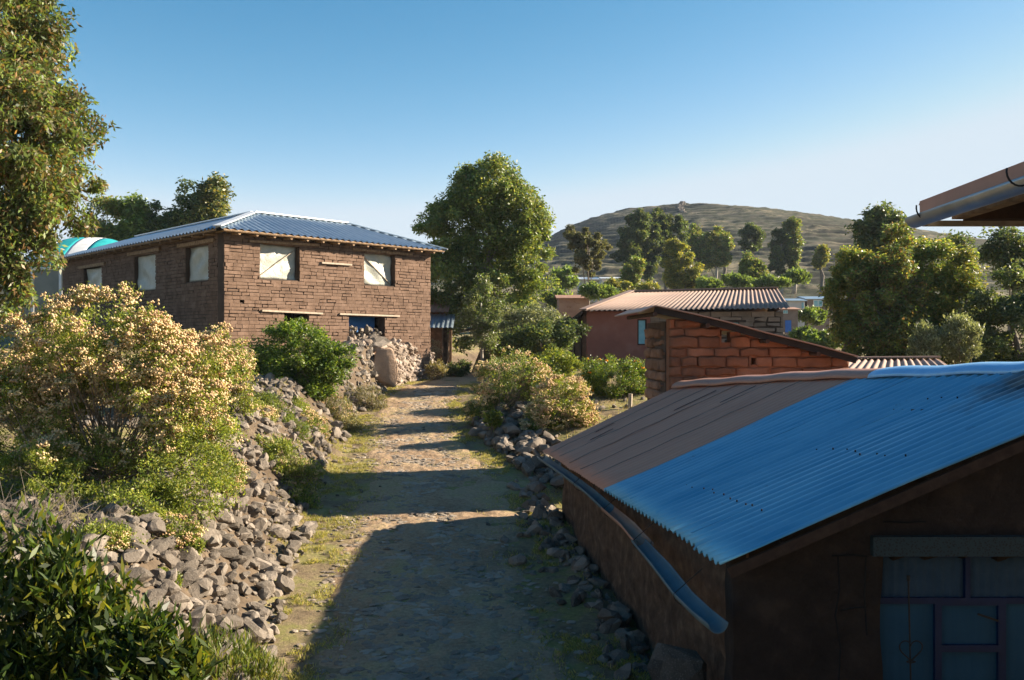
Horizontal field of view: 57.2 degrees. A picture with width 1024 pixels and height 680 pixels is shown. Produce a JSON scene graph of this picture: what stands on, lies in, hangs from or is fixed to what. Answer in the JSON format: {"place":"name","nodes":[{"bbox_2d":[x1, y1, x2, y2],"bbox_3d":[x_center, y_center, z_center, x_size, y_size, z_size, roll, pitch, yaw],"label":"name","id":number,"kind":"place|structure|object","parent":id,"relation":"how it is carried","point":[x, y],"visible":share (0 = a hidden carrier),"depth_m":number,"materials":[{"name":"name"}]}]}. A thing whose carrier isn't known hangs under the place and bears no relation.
{"place":"outdoors","nodes":[
{"label":"outdoors","id":0,"kind":"place"},
{"bbox_2d":[142,348,652,679],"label":"verge grass","id":1,"kind":"structure","parent":0,"point":[497,464],"depth_m":16.80,"materials":[{"name":"plant"}]},
{"bbox_2d":[277,371,605,679],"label":"path","id":2,"kind":"structure","parent":0,"point":[459,502],"depth_m":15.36,"materials":[{"name":"stone"}]},
{"bbox_2d":[0,203,1023,679],"bbox_3d":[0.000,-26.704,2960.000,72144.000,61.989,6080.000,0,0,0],"label":"ground","id":3,"kind":"structure","parent":0,"point":[832,233],"depth_m":19.48,"materials":[{"name":"soil"}]},
{"bbox_2d":[0,0,119,326],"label":"eucalyptus tree","id":4,"kind":"object","parent":3,"relation":"on","point":[39,106],"visible":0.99,"depth_m":19.70,"materials":[{"name":"green plant"}]},
{"bbox_2d":[4,237,117,331],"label":"house","id":5,"kind":"structure","parent":3,"relation":"on","point":[51,282],"depth_m":46.50,"materials":[{"name":"white paint"}]},
{"bbox_2d":[0,465,141,559],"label":"dead brush","id":6,"kind":"object","parent":3,"relation":"on","point":[66,517],"visible":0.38,"depth_m":11.43,"materials":[{"name":"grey plant"}]},
{"bbox_2d":[70,193,124,240],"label":"eucalyptus tree","id":7,"kind":"object","parent":3,"relation":"on","point":[109,230],"visible":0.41,"depth_m":57.59,"materials":[{"name":"green plant"}]},
{"bbox_2d":[73,517,150,550],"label":"shrub","id":8,"kind":"object","parent":3,"relation":"on","point":[120,535],"visible":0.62,"depth_m":11.12,"materials":[{"name":"green plant"}]},
{"bbox_2d":[0,487,227,679],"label":"leafy bush","id":9,"kind":"object","parent":3,"relation":"on","point":[77,625],"visible":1,"depth_m":6.06,"materials":[{"name":"green plant"}]},
{"bbox_2d":[0,281,257,525],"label":"flowering shrub","id":10,"kind":"object","parent":3,"relation":"on","point":[89,368],"visible":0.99,"depth_m":13.59,"materials":[{"name":"green plant"}]},
{"bbox_2d":[119,548,144,562],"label":"rock","id":11,"kind":"object","parent":3,"relation":"on","point":[133,556],"visible":0.96,"depth_m":10.86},
{"bbox_2d":[116,520,150,542],"bbox_3d":[-4.698,2.370,11.566,0.403,0.298,0.299,0,0,-4],"label":"rock","id":12,"kind":"object","parent":3,"relation":"on","point":[140,531],"visible":0.47,"depth_m":11.54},
{"bbox_2d":[114,189,153,240],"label":"eucalyptus tree","id":13,"kind":"object","parent":3,"relation":"on","point":[134,222],"visible":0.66,"depth_m":57.43,"materials":[{"name":"green plant"}]},
{"bbox_2d":[123,542,152,560],"bbox_3d":[-4.466,2.505,11.172,0.379,0.220,0.183,0,0,-4],"label":"rock","id":14,"kind":"object","parent":3,"relation":"on","point":[148,554],"visible":0.57,"depth_m":11.12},
{"bbox_2d":[125,567,153,583],"bbox_3d":[-4.253,2.673,10.661,0.357,0.185,0.213,0,0,-38],"label":"rock","id":15,"kind":"object","parent":3,"relation":"on","point":[136,572],"visible":0.6,"depth_m":10.62,"materials":[{"name":"stone"}]},
{"bbox_2d":[0,341,301,572],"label":"bank grass","id":16,"kind":"structure","parent":3,"relation":"on","point":[88,487],"depth_m":13.34,"materials":[{"name":"plant"}]},
{"bbox_2d":[146,519,165,536],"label":"rock","id":17,"kind":"object","parent":3,"relation":"on","point":[155,526],"visible":0.95,"depth_m":12.02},
{"bbox_2d":[147,539,169,555],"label":"rock","id":18,"kind":"object","parent":3,"relation":"on","point":[161,545],"visible":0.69,"depth_m":11.73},
{"bbox_2d":[133,176,202,234],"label":"eucalyptus tree","id":19,"kind":"object","parent":3,"relation":"on","point":[170,218],"visible":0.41,"depth_m":57.50,"materials":[{"name":"green plant"}]},
{"bbox_2d":[157,550,180,567],"bbox_3d":[-4.298,2.757,11.768,0.192,0.224,0.376,-9,-21,22],"label":"rock","id":20,"kind":"object","parent":3,"relation":"on","point":[168,558],"visible":0.83,"depth_m":11.67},
{"bbox_2d":[137,505,208,551],"bbox_3d":[-4.478,2.583,12.377,0.832,0.855,0.810,0,0,39],"label":"shrub","id":21,"kind":"object","parent":3,"relation":"on","point":[188,534],"visible":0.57,"depth_m":12.29,"materials":[{"name":"green plant"}]},
{"bbox_2d":[179,546,198,562],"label":"rock","id":22,"kind":"object","parent":3,"relation":"on","point":[190,554],"visible":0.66,"depth_m":12.26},
{"bbox_2d":[181,566,197,587],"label":"rock","id":23,"kind":"object","parent":3,"relation":"on","point":[190,575],"visible":0.8,"depth_m":11.74,"materials":[{"name":"stone"}]},
{"bbox_2d":[185,606,205,628],"bbox_3d":[-3.757,3.348,11.161,0.228,0.346,0.523,0,0,-12],"label":"rock","id":24,"kind":"object","parent":3,"relation":"on","point":[198,614],"visible":0.52,"depth_m":10.99,"materials":[{"name":"stone"}]},
{"bbox_2d":[187,577,212,598],"bbox_3d":[-3.947,3.146,11.893,0.407,0.205,0.261,-9,44,-48],"label":"rock","id":25,"kind":"object","parent":3,"relation":"on","point":[195,590],"visible":0.94,"depth_m":11.82,"materials":[{"name":"stone"}]},
{"bbox_2d":[178,171,236,225],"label":"eucalyptus tree","id":26,"kind":"object","parent":3,"relation":"on","point":[214,190],"visible":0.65,"depth_m":57.41,"materials":[{"name":"green plant"}]},
{"bbox_2d":[181,321,263,415],"bbox_3d":[-6.083,0.636,19.524,1.591,2.080,1.613,0,0,44],"label":"flowering shrub","id":27,"kind":"object","parent":3,"relation":"on","point":[241,387],"visible":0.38,"depth_m":19.43,"materials":[{"name":"beige plant"}]},
{"bbox_2d":[196,452,250,499],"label":"shrub","id":28,"kind":"object","parent":3,"relation":"on","point":[242,480],"visible":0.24,"depth_m":15.46,"materials":[{"name":"green plant"}]},
{"bbox_2d":[176,616,287,679],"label":"leafy bush","id":29,"kind":"object","parent":3,"relation":"on","point":[242,654],"visible":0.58,"depth_m":7.36,"materials":[{"name":"green plant"}]},
{"bbox_2d":[49,211,447,375],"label":"two storey house","id":30,"kind":"structure","parent":3,"relation":"on","point":[248,274],"depth_m":33.31,"materials":[{"name":"brick"}]},
{"bbox_2d":[87,267,101,295],"bbox_3d":[-17.211,-2.360,38.865,0.110,1.230,2.060,0,0,-44],"label":"window","id":31,"kind":"structure","parent":30,"relation":"in","point":[94,275],"depth_m":38.94,"materials":[{"name":"white"}]},
{"bbox_2d":[137,254,155,290],"bbox_3d":[-13.429,-2.511,34.922,0.288,1.328,1.972,0,0,-44],"label":"window","id":32,"kind":"structure","parent":30,"relation":"in","point":[146,264],"depth_m":34.98,"materials":[{"name":"white"}]},
{"bbox_2d":[190,245,208,281],"bbox_3d":[-10.468,-2.576,31.607,0.117,1.164,1.744,0,0,-42],"label":"window","id":33,"kind":"structure","parent":30,"relation":"in","point":[199,270],"depth_m":31.69,"materials":[{"name":"white"}]},
{"bbox_2d":[260,244,294,279],"bbox_3d":[-7.992,-2.627,31.762,0.177,1.147,1.552,0,0,41],"label":"window","id":34,"kind":"structure","parent":30,"relation":"in","point":[276,262],"depth_m":31.76,"materials":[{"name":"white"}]},
{"bbox_2d":[364,253,390,285],"bbox_3d":[-5.097,-2.632,35.053,0.184,1.175,1.480,0,0,41],"label":"window","id":35,"kind":"structure","parent":30,"relation":"in","point":[377,268],"depth_m":35.08,"materials":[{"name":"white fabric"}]},
{"bbox_2d":[238,617,266,641],"bbox_3d":[-3.344,3.714,12.106,0.337,0.312,0.434,0,0,-38],"label":"rock","id":36,"kind":"object","parent":3,"relation":"on","point":[250,623],"visible":0.54,"depth_m":11.97,"materials":[{"name":"stone"}]},
{"bbox_2d":[239,396,279,422],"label":"shrub","id":37,"kind":"object","parent":3,"relation":"on","point":[272,414],"visible":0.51,"depth_m":20.52,"materials":[{"name":"green plant"}]},
{"bbox_2d":[275,573,294,591],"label":"rock","id":38,"kind":"object","parent":3,"relation":"on","point":[284,583],"visible":1,"depth_m":13.88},
{"bbox_2d":[254,433,326,509],"bbox_3d":[-4.416,2.599,18.932,1.820,1.476,1.220,0,0,37],"label":"shrub","id":39,"kind":"object","parent":3,"relation":"on","point":[282,450],"visible":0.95,"depth_m":18.80,"materials":[{"name":"green plant"}]},
{"bbox_2d":[244,316,362,405],"bbox_3d":[-5.641,0.615,24.974,2.808,2.522,2.495,0,0,39],"label":"green bush","id":40,"kind":"object","parent":3,"relation":"on","point":[310,364],"visible":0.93,"depth_m":24.58,"materials":[{"name":"green plant"}]},
{"bbox_2d":[292,395,331,438],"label":"shrub","id":41,"kind":"object","parent":3,"relation":"on","point":[311,416],"visible":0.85,"depth_m":22.93,"materials":[{"name":"green plant"}]},
{"bbox_2d":[0,334,649,679],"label":"rubble","id":42,"kind":"object","parent":3,"relation":"on","point":[502,443],"visible":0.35,"depth_m":16.98,"materials":[{"name":"stone"}]},
{"bbox_2d":[254,388,315,440],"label":"shrub","id":43,"kind":"object","parent":42,"relation":"on","point":[288,417],"visible":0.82,"depth_m":21.47,"materials":[{"name":"green plant"}]},
{"bbox_2d":[318,390,364,432],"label":"dry shrub","id":44,"kind":"object","parent":3,"relation":"on","point":[354,425],"visible":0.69,"depth_m":25.34,"materials":[{"name":"brown plant"}]},
{"bbox_2d":[342,378,388,410],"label":"dry shrub","id":45,"kind":"object","parent":3,"relation":"on","point":[370,402],"visible":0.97,"depth_m":28.91,"materials":[{"name":"brown plant"}]},
{"bbox_2d":[373,348,397,386],"bbox_3d":[-4.420,0.945,32.433,0.838,1.371,0.737,0,0,-17],"label":"boulder","id":46,"kind":"object","parent":3,"relation":"on","point":[385,364],"visible":0.91,"depth_m":32.11,"materials":[{"name":"stone"}]},
{"bbox_2d":[335,334,440,385],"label":"dry stone wall","id":47,"kind":"structure","parent":3,"relation":"on","point":[408,359],"depth_m":34.79,"materials":[{"name":"stone"}]},
{"bbox_2d":[424,358,448,380],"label":"dry shrub","id":48,"kind":"object","parent":3,"relation":"on","point":[439,367],"visible":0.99,"depth_m":35.87,"materials":[{"name":"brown plant"}]},
{"bbox_2d":[430,293,454,365],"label":"house","id":49,"kind":"structure","parent":3,"relation":"on","point":[439,322],"depth_m":42.29,"materials":[{"name":"paint"}]},
{"bbox_2d":[445,359,472,376],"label":"green bush","id":50,"kind":"object","parent":3,"relation":"on","point":[459,368],"visible":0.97,"depth_m":38.37,"materials":[{"name":"green plant"}]},
{"bbox_2d":[453,272,511,365],"bbox_3d":[-1.234,-0.579,39.967,2.602,4.616,1.782,0,0,0],"label":"young tree","id":51,"kind":"object","parent":3,"relation":"on","point":[482,333],"visible":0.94,"depth_m":39.76,"materials":[{"name":"green plant"}]},
{"bbox_2d":[410,150,561,371],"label":"eucalyptus tree","id":52,"kind":"object","parent":3,"relation":"on","point":[515,241],"visible":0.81,"depth_m":43.19,"materials":[{"name":"green plant"}]},
{"bbox_2d":[482,407,503,436],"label":"bush","id":53,"kind":"object","parent":3,"relation":"on","point":[493,418],"visible":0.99,"depth_m":24.13,"materials":[{"name":"green plant"}]},
{"bbox_2d":[460,345,560,425],"bbox_3d":[-0.020,1.264,26.476,2.961,2.340,1.934,0,0,0],"label":"flowering shrub","id":54,"kind":"object","parent":3,"relation":"on","point":[491,397],"visible":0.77,"depth_m":26.18,"materials":[{"name":"green plant"}]},
{"bbox_2d":[491,300,579,343],"bbox_3d":[1.030,-0.250,37.955,3.816,2.795,2.156,0,0,0],"label":"grey shrub","id":55,"kind":"object","parent":3,"relation":"on","point":[518,316],"visible":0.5,"depth_m":37.73,"materials":[{"name":"green plant"}]},
{"bbox_2d":[500,316,591,360],"bbox_3d":[1.119,0.214,33.003,2.997,2.127,2.182,0,0,-23],"label":"bush","id":56,"kind":"object","parent":3,"relation":"on","point":[535,341],"visible":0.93,"depth_m":32.62,"materials":[{"name":"green plant"}]},
{"bbox_2d":[517,345,585,387],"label":"green bush","id":57,"kind":"object","parent":3,"relation":"on","point":[566,362],"visible":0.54,"depth_m":28.72,"materials":[{"name":"green plant"}]},
{"bbox_2d":[540,287,572,311],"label":"bush","id":58,"kind":"object","parent":3,"relation":"on","point":[550,300],"visible":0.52,"depth_m":71.56,"materials":[{"name":"green plant"}]},
{"bbox_2d":[518,372,601,431],"bbox_3d":[1.277,1.613,24.566,2.259,1.608,1.628,0,0,0],"label":"flowering shrub","id":59,"kind":"object","parent":3,"relation":"on","point":[543,411],"visible":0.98,"depth_m":24.25,"materials":[{"name":"beige plant"}]},
{"bbox_2d":[550,264,580,294],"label":"bush","id":60,"kind":"object","parent":3,"relation":"on","point":[568,282],"visible":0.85,"depth_m":89.20,"materials":[{"name":"green plant"}]},
{"bbox_2d":[554,295,589,317],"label":"village house","id":61,"kind":"structure","parent":3,"relation":"on","point":[571,305],"depth_m":68.00,"materials":[{"name":"brick"}]},
{"bbox_2d":[562,224,612,304],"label":"hillside tree","id":62,"kind":"object","parent":3,"relation":"on","point":[585,258],"visible":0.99,"depth_m":71.57,"materials":[{"name":"green plant"}]},
{"bbox_2d":[577,280,619,301],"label":"bush","id":63,"kind":"object","parent":3,"relation":"on","point":[591,290],"visible":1,"depth_m":65.36,"materials":[{"name":"green plant"}]},
{"bbox_2d":[597,607,621,623],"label":"rock","id":64,"kind":"object","parent":3,"relation":"on","point":[605,614],"visible":0.82,"depth_m":12.71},
{"bbox_2d":[600,618,621,633],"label":"rock","id":65,"kind":"object","parent":3,"relation":"on","point":[610,625],"visible":0.99,"depth_m":12.45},
{"bbox_2d":[577,353,646,399],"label":"marigold bush","id":66,"kind":"object","parent":3,"relation":"on","point":[596,380],"visible":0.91,"depth_m":27.22,"materials":[{"name":"green plant"}]},
{"bbox_2d":[613,662,631,679],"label":"rock","id":67,"kind":"object","parent":3,"relation":"on","point":[624,672],"visible":0.95,"depth_m":10.95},
{"bbox_2d":[609,207,652,269],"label":"hillside tree","id":68,"kind":"object","parent":3,"relation":"on","point":[634,235],"visible":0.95,"depth_m":129.09,"materials":[{"name":"green plant"}]},
{"bbox_2d":[603,276,661,294],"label":"bush","id":69,"kind":"object","parent":3,"relation":"on","point":[626,285],"visible":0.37,"depth_m":84.48,"materials":[{"name":"green plant"}]},
{"bbox_2d":[618,254,647,289],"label":"hillside tree","id":70,"kind":"object","parent":3,"relation":"on","point":[634,276],"visible":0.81,"depth_m":89.55,"materials":[{"name":"green plant"}]},
{"bbox_2d":[637,221,668,282],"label":"hillside tree","id":71,"kind":"object","parent":3,"relation":"on","point":[655,241],"visible":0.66,"depth_m":131.22,"materials":[{"name":"green plant"}]},
{"bbox_2d":[648,207,690,288],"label":"hillside tree","id":72,"kind":"object","parent":3,"relation":"on","point":[679,226],"visible":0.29,"depth_m":134.09,"materials":[{"name":"green plant"}]},
{"bbox_2d":[647,643,706,679],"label":"boulder","id":73,"kind":"object","parent":3,"relation":"on","point":[668,662],"visible":1,"depth_m":9.84,"materials":[{"name":"stone"}]},
{"bbox_2d":[569,287,789,365],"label":"red house","id":74,"kind":"structure","parent":3,"relation":"on","point":[621,337],"depth_m":35.34,"materials":[{"name":"paint"}]},
{"bbox_2d":[637,319,646,344],"bbox_3d":[4.894,-0.297,35.400,0.353,0.979,0.100,0,0,0],"label":"window frame","id":75,"kind":"structure","parent":74,"relation":"in","point":[641,323],"depth_m":35.39,"materials":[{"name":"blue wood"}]},
{"bbox_2d":[661,238,703,290],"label":"hillside tree","id":76,"kind":"object","parent":3,"relation":"on","point":[680,278],"visible":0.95,"depth_m":94.46,"materials":[{"name":"green plant"}]},
{"bbox_2d":[684,223,709,275],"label":"hillside tree","id":77,"kind":"object","parent":3,"relation":"on","point":[696,241],"visible":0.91,"depth_m":149.20,"materials":[{"name":"green plant"}]},
{"bbox_2d":[695,274,725,287],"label":"bush","id":78,"kind":"object","parent":3,"relation":"on","point":[704,281],"visible":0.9,"depth_m":91.12,"materials":[{"name":"green plant"}]},
{"bbox_2d":[695,224,732,278],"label":"hillside tree","id":79,"kind":"object","parent":3,"relation":"on","point":[718,251],"visible":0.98,"depth_m":149.23,"materials":[{"name":"green plant"}]},
{"bbox_2d":[614,305,857,400],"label":"block shed","id":80,"kind":"structure","parent":3,"relation":"on","point":[680,345],"depth_m":20.36,"materials":[{"name":"brick"}]},
{"bbox_2d":[720,270,754,287],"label":"bush","id":81,"kind":"object","parent":3,"relation":"on","point":[735,280],"visible":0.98,"depth_m":97.23,"materials":[{"name":"green plant"}]},
{"bbox_2d":[737,222,766,256],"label":"hillside tree","id":82,"kind":"object","parent":3,"relation":"on","point":[748,231],"visible":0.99,"depth_m":149.67,"materials":[{"name":"green plant"}]},
{"bbox_2d":[738,249,769,286],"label":"hillside tree","id":83,"kind":"object","parent":3,"relation":"on","point":[749,265],"visible":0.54,"depth_m":99.46,"materials":[{"name":"green plant"}]},
{"bbox_2d":[751,273,794,292],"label":"bush","id":84,"kind":"object","parent":3,"relation":"on","point":[770,280],"visible":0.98,"depth_m":95.18,"materials":[{"name":"green plant"}]},
{"bbox_2d":[767,224,792,293],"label":"hillside tree","id":85,"kind":"object","parent":3,"relation":"on","point":[778,262],"visible":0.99,"depth_m":139.42,"materials":[{"name":"green plant"}]},
{"bbox_2d":[537,361,1023,679],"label":"shed","id":86,"kind":"structure","parent":3,"relation":"on","point":[797,525],"depth_m":9.54,"materials":[{"name":"blue metal"}]},
{"bbox_2d":[899,575,922,679],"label":"iron ornament","id":87,"kind":"object","parent":86,"relation":"attached to","point":[909,661],"visible":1,"depth_m":8.99,"materials":[{"name":"metal"}]},
{"bbox_2d":[776,307,800,334],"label":"village house","id":88,"kind":"structure","parent":3,"relation":"on","point":[790,318],"depth_m":74.00,"materials":[{"name":"brown brick"}]},
{"bbox_2d":[781,215,805,293],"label":"hillside tree","id":89,"kind":"object","parent":3,"relation":"on","point":[794,253],"visible":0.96,"depth_m":139.38,"materials":[{"name":"green plant"}]},
{"bbox_2d":[780,266,812,297],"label":"tree","id":90,"kind":"object","parent":3,"relation":"on","point":[799,276],"visible":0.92,"depth_m":104.33,"materials":[{"name":"green plant"}]},
{"bbox_2d":[788,324,813,340],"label":"bush","id":91,"kind":"object","parent":3,"relation":"on","point":[799,333],"visible":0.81,"depth_m":65.58,"materials":[{"name":"green plant"}]},
{"bbox_2d":[795,296,828,331],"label":"village house","id":92,"kind":"structure","parent":3,"relation":"on","point":[815,301],"depth_m":84.00,"materials":[{"name":"white paint"}]},
{"bbox_2d":[798,304,827,328],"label":"bush","id":93,"kind":"object","parent":3,"relation":"on","point":[813,314],"visible":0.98,"depth_m":75.51,"materials":[{"name":"green plant"}]},
{"bbox_2d":[810,243,831,295],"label":"hillside tree","id":94,"kind":"object","parent":3,"relation":"on","point":[820,259],"visible":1,"depth_m":134.65,"materials":[{"name":"green plant"}]},
{"bbox_2d":[802,328,842,348],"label":"bush","id":95,"kind":"object","parent":3,"relation":"on","point":[815,336],"visible":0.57,"depth_m":59.37,"materials":[{"name":"green plant"}]},
{"bbox_2d":[816,243,903,358],"bbox_3d":[13.326,-1.313,35.888,3.219,4.950,2.419,0,0,0],"label":"eucalyptus tree","id":96,"kind":"object","parent":3,"relation":"on","point":[845,315],"visible":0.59,"depth_m":35.75,"materials":[{"name":"green plant"}]},
{"bbox_2d":[844,199,914,257],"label":"eucalyptus tree","id":97,"kind":"object","parent":3,"relation":"on","point":[867,228],"visible":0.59,"depth_m":61.38,"materials":[{"name":"green plant"}]},
{"bbox_2d":[842,221,935,358],"bbox_3d":[13.994,-1.608,34.875,3.451,5.576,2.932,0,0,0],"label":"eucalyptus tree","id":98,"kind":"object","parent":3,"relation":"on","point":[903,303],"visible":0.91,"depth_m":34.53,"materials":[{"name":"green plant"}]},
{"bbox_2d":[849,356,946,368],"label":"shed","id":99,"kind":"structure","parent":3,"relation":"on","point":[866,363],"depth_m":23.06,"materials":[{"name":"beige metal"}]},
{"bbox_2d":[905,319,948,358],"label":"silver shrub","id":100,"kind":"object","parent":3,"relation":"on","point":[925,339],"visible":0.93,"depth_m":26.79,"materials":[{"name":"green plant"}]},
{"bbox_2d":[903,235,959,358],"bbox_3d":[16.074,-1.478,35.943,2.900,5.139,2.704,0,0,42],"label":"eucalyptus tree","id":101,"kind":"object","parent":3,"relation":"on","point":[926,253],"visible":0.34,"depth_m":35.41,"materials":[{"name":"green plant"}]},
{"bbox_2d":[930,229,977,252],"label":"eucalyptus tree","id":102,"kind":"object","parent":3,"relation":"on","point":[957,239],"visible":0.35,"depth_m":69.47,"materials":[{"name":"green plant"}]},
{"bbox_2d":[926,244,989,364],"bbox_3d":[16.544,-1.171,35.013,2.908,4.836,2.314,0,0,0],"label":"eucalyptus tree","id":103,"kind":"object","parent":3,"relation":"on","point":[952,295],"visible":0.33,"depth_m":34.84,"materials":[{"name":"green plant"}]},
{"bbox_2d":[939,311,985,363],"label":"silver shrub","id":104,"kind":"object","parent":3,"relation":"on","point":[960,348],"visible":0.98,"depth_m":26.78,"materials":[{"name":"green plant"}]},
{"bbox_2d":[905,161,1023,227],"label":"tin roofed house","id":105,"kind":"structure","parent":3,"relation":"on","point":[995,199],"depth_m":6.39,"materials":[{"name":"metal"}]},
{"bbox_2d":[947,257,1023,362],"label":"eucalyptus tree","id":106,"kind":"object","parent":3,"relation":"on","point":[1002,312],"visible":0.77,"depth_m":30.66,"materials":[{"name":"green plant"}]},
{"bbox_2d":[974,227,1023,343],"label":"eucalyptus tree","id":107,"kind":"object","parent":3,"relation":"on","point":[1009,243],"visible":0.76,"depth_m":43.71,"materials":[{"name":"green plant"}]},
{"bbox_2d":[0,0,1023,289],"label":"sky","id":108,"kind":"structure","parent":0,"point":[358,112],"materials":[{"name":"blue"}]},
{"bbox_2d":[479,358,644,489],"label":"dry grass","id":109,"kind":"structure","parent":0,"point":[578,402],"depth_m":26.88,"materials":[{"name":"plant"}]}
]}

